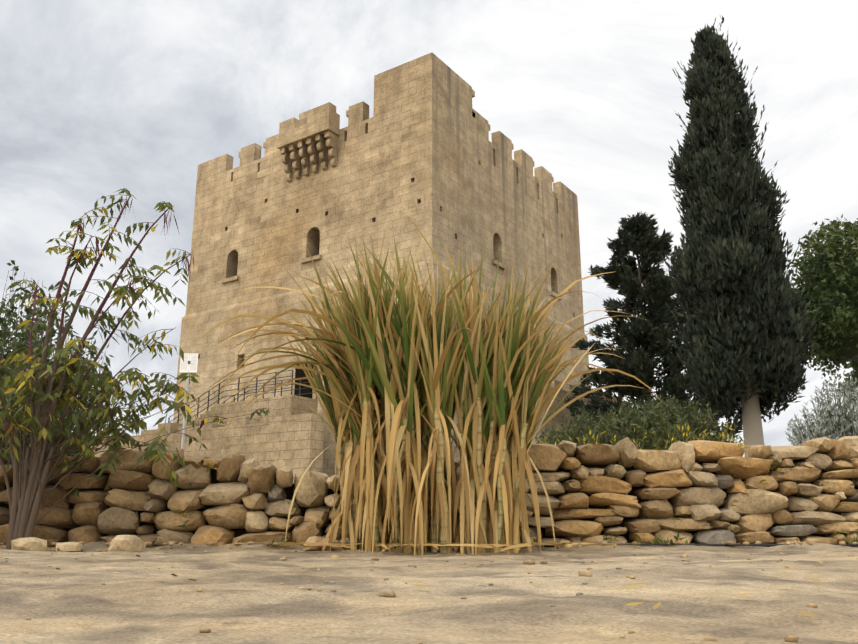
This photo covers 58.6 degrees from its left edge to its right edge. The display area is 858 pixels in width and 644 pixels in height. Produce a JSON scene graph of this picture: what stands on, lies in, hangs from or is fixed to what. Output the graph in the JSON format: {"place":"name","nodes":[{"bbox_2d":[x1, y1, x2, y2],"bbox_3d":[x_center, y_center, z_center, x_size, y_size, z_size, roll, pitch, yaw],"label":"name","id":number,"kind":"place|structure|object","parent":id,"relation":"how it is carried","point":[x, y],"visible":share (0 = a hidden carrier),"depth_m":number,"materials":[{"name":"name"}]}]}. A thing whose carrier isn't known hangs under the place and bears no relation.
{"place":"outdoors","nodes":[
{"label":"outdoors","id":0,"kind":"place"},
{"bbox_2d":[181,356,189,449],"bbox_3d":[-8.695,3.317,27.249,0.070,4.380,0.070,-10,-18,33],"label":"sign post","id":1,"kind":"object","parent":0,"point":[184,420],"visible":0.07,"depth_m":27.18,"materials":[{"name":"grey metal"}]},
{"bbox_2d":[179,353,197,371],"bbox_3d":[-8.694,1.479,27.692,0.620,0.700,0.024,0,-15,-2],"label":"sign","id":2,"kind":"object","parent":1,"relation":"attached to","point":[191,363],"visible":0.85,"depth_m":27.68,"materials":[{"name":"white metal"}]},
{"bbox_2d":[186,395,317,426],"bbox_3d":[-7.844,7.387,33.167,7.800,7.400,3.170,-10,-18,33],"label":"keep stair","id":3,"kind":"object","parent":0,"point":[285,405],"visible":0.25,"depth_m":31.56,"materials":[{"name":"beige stone"}]},
{"bbox_2d":[0,479,857,643],"bbox_3d":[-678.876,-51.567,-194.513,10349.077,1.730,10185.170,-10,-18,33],"label":"terrain","id":4,"kind":"structure","parent":0,"point":[72,600],"depth_m":1.83,"materials":[{"name":"beige sand"}]},
{"bbox_2d":[0,260,113,455],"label":"edge bush","id":5,"kind":"object","parent":4,"relation":"on","point":[16,268],"visible":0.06,"depth_m":8.89,"materials":[{"name":"green plant"}]},
{"bbox_2d":[0,301,133,464],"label":"edge bush","id":6,"kind":"object","parent":4,"relation":"on","point":[20,342],"visible":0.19,"depth_m":7.16,"materials":[{"name":"green plant"}]},
{"bbox_2d":[0,188,268,549],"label":"sapling bush","id":7,"kind":"object","parent":4,"relation":"on","point":[25,500],"visible":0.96,"depth_m":5.18,"materials":[{"name":"green plant"}]},
{"bbox_2d":[60,413,323,478],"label":"forecourt wall","id":8,"kind":"structure","parent":4,"relation":"on","point":[294,443],"depth_m":28.52,"materials":[{"name":"beige stone"}]},
{"bbox_2d":[168,370,316,423],"bbox_3d":[-8.281,3.786,33.403,7.690,2.386,1.490,-10,-18,33],"label":"stair railing","id":9,"kind":"object","parent":8,"relation":"on","point":[244,397],"visible":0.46,"depth_m":33.17,"materials":[{"name":"black metal"}]},
{"bbox_2d":[173,96,589,476],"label":"castle tower","id":10,"kind":"structure","parent":4,"relation":"on","point":[437,172],"depth_m":37.32,"materials":[{"name":"beige stone"}]},
{"bbox_2d":[294,364,312,397],"bbox_3d":[-5.649,2.931,34.904,1.100,2.100,0.240,-10,-18,33],"label":"doorway","id":11,"kind":"structure","parent":10,"relation":"in","point":[299,373],"depth_m":34.89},
{"bbox_2d":[277,102,339,181],"bbox_3d":[-5.976,-8.820,37.713,3.430,3.060,0.830,-10,-18,33],"label":"machicolation","id":12,"kind":"object","parent":10,"relation":"attached to","point":[308,127],"visible":1,"depth_m":37.44,"materials":[{"name":"stone"}]},
{"bbox_2d":[197,52,577,210],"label":"battlements","id":13,"kind":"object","parent":10,"relation":"on","point":[425,76],"depth_m":36.52,"materials":[{"name":"beige stone"}]},
{"bbox_2d":[221,254,561,299],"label":"window sills","id":14,"kind":"structure","parent":10,"relation":"attached to","point":[319,257],"depth_m":37.26,"materials":[{"name":"beige stone"}]},
{"bbox_2d":[1,546,837,617],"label":"fallen leaves","id":15,"kind":"object","parent":4,"relation":"on","point":[657,605],"visible":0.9,"depth_m":2.02,"materials":[{"name":"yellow plant"}]},
{"bbox_2d":[194,214,661,555],"bbox_3d":[-0.046,0.710,4.801,2.966,2.820,1.591,1,-15,-3],"label":"sugar cane clump","id":16,"kind":"object","parent":4,"relation":"on","point":[409,378],"visible":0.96,"depth_m":4.87,"materials":[{"name":"beige plant"}]},
{"bbox_2d":[0,548,857,643],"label":"ground pebbles","id":17,"kind":"object","parent":4,"relation":"on","point":[386,592],"visible":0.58,"depth_m":2.28,"materials":[{"name":"stone"}]},
{"bbox_2d":[0,540,857,545],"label":"loose stones","id":18,"kind":"object","parent":4,"relation":"on","point":[171,543],"depth_m":5.01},
{"bbox_2d":[221,541,650,553],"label":"sugar cane litter","id":19,"kind":"object","parent":4,"relation":"on","point":[510,546],"visible":0.81,"depth_m":4.51,"materials":[{"name":"beige plant"}]},
{"bbox_2d":[272,533,857,544],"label":"wall weeds","id":20,"kind":"object","parent":4,"relation":"on","point":[656,541],"depth_m":5.06,"materials":[{"name":"green plant"}]},
{"bbox_2d":[535,413,611,446],"bbox_3d":[2.196,1.731,10.536,1.626,0.983,1.737,-10,-18,33],"label":"shrub","id":21,"kind":"object","parent":4,"relation":"on","point":[577,432],"visible":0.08,"depth_m":10.41,"materials":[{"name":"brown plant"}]},
{"bbox_2d":[539,403,614,443],"bbox_3d":[2.655,1.952,12.350,1.952,1.294,1.969,-10,-18,33],"label":"shrub","id":22,"kind":"object","parent":4,"relation":"on","point":[576,419],"visible":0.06,"depth_m":12.29,"materials":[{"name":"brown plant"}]},
{"bbox_2d":[545,379,628,442],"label":"ruin wall","id":23,"kind":"structure","parent":4,"relation":"on","point":[558,418],"depth_m":31.58,"materials":[{"name":"beige stone"}]},
{"bbox_2d":[613,394,670,417],"bbox_3d":[3.724,2.037,13.317,2.048,1.528,1.868,-10,-18,33],"label":"shrub","id":24,"kind":"object","parent":4,"relation":"on","point":[640,407],"visible":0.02,"depth_m":13.36,"materials":[{"name":"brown plant"}]},
{"bbox_2d":[577,400,711,450],"bbox_3d":[2.388,1.349,8.582,1.638,0.933,1.679,-10,-18,33],"label":"flowering shrub","id":25,"kind":"object","parent":4,"relation":"on","point":[647,431],"visible":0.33,"depth_m":8.34,"materials":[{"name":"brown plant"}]},
{"bbox_2d":[563,210,742,440],"bbox_3d":[8.642,1.300,30.320,7.273,12.178,9.178,-10,-18,33],"label":"cypress tree","id":26,"kind":"object","parent":4,"relation":"on","point":[643,342],"visible":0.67,"depth_m":30.07,"materials":[{"name":"green plant"}]},
{"bbox_2d":[593,396,713,439],"bbox_3d":[3.103,1.651,10.850,1.950,1.268,2.003,-10,-18,33],"label":"shrub","id":27,"kind":"object","parent":4,"relation":"on","point":[626,407],"depth_m":10.89,"materials":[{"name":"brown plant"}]},
{"bbox_2d":[632,394,722,441],"bbox_3d":[3.610,1.758,11.597,1.717,1.368,1.840,-10,-18,33],"label":"shrub","id":28,"kind":"object","parent":4,"relation":"on","point":[644,404],"depth_m":11.60,"materials":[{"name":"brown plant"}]},
{"bbox_2d":[622,393,745,448],"bbox_3d":[3.005,1.409,9.282,1.617,1.102,1.574,-10,-18,33],"label":"shrub","id":29,"kind":"object","parent":4,"relation":"on","point":[694,421],"visible":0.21,"depth_m":9.11,"materials":[{"name":"foliage"},{"name":"bark"}]},
{"bbox_2d":[534,544,857,546],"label":"irrigation hose","id":30,"kind":"object","parent":4,"relation":"on","point":[771,545],"visible":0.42,"depth_m":5.08,"materials":[{"name":"black plastic"}]},
{"bbox_2d":[657,16,819,456],"bbox_3d":[6.342,-1.555,16.080,2.817,11.001,3.276,-10,-18,33],"label":"cypress tree","id":31,"kind":"object","parent":4,"relation":"on","point":[745,329],"visible":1,"depth_m":15.36,"materials":[{"name":"green plant"}]},
{"bbox_2d":[785,374,857,445],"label":"grey sage shrub","id":32,"kind":"object","parent":4,"relation":"on","point":[830,426],"visible":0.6,"depth_m":7.01,"materials":[{"name":"foliage"},{"name":"bark"}]},
{"bbox_2d":[788,214,857,376],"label":"broadleaf tree","id":33,"kind":"object","parent":4,"relation":"on","point":[829,270],"visible":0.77,"depth_m":27.52,"materials":[{"name":"green plant"}]},
{"bbox_2d":[821,359,857,406],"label":"tree","id":34,"kind":"object","parent":4,"relation":"on","point":[848,375],"visible":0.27,"depth_m":42.70,"materials":[{"name":"green plant"}]},
{"bbox_2d":[0,436,857,551],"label":"dry stone wall","id":35,"kind":"structure","parent":0,"point":[753,510],"depth_m":5.25,"materials":[{"name":"beige stone"}]},
{"bbox_2d":[95,442,848,544],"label":"wall plants","id":36,"kind":"object","parent":35,"relation":"in","point":[606,535],"depth_m":5.21,"materials":[{"name":"green plant"}]},
{"bbox_2d":[0,0,857,456],"label":"sky","id":37,"kind":"structure","parent":0,"point":[99,98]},
{"bbox_2d":[516,296,537,333],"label":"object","id":38,"kind":"object","parent":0,"point":[517,306],"visible":0.17,"depth_m":38.70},
{"bbox_2d":[532,394,546,443],"bbox_3d":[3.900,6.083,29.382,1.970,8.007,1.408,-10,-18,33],"label":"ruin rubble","id":39,"kind":"object","parent":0,"point":[535,441],"depth_m":29.60,"materials":[{"name":"beige stone"}]}
]}

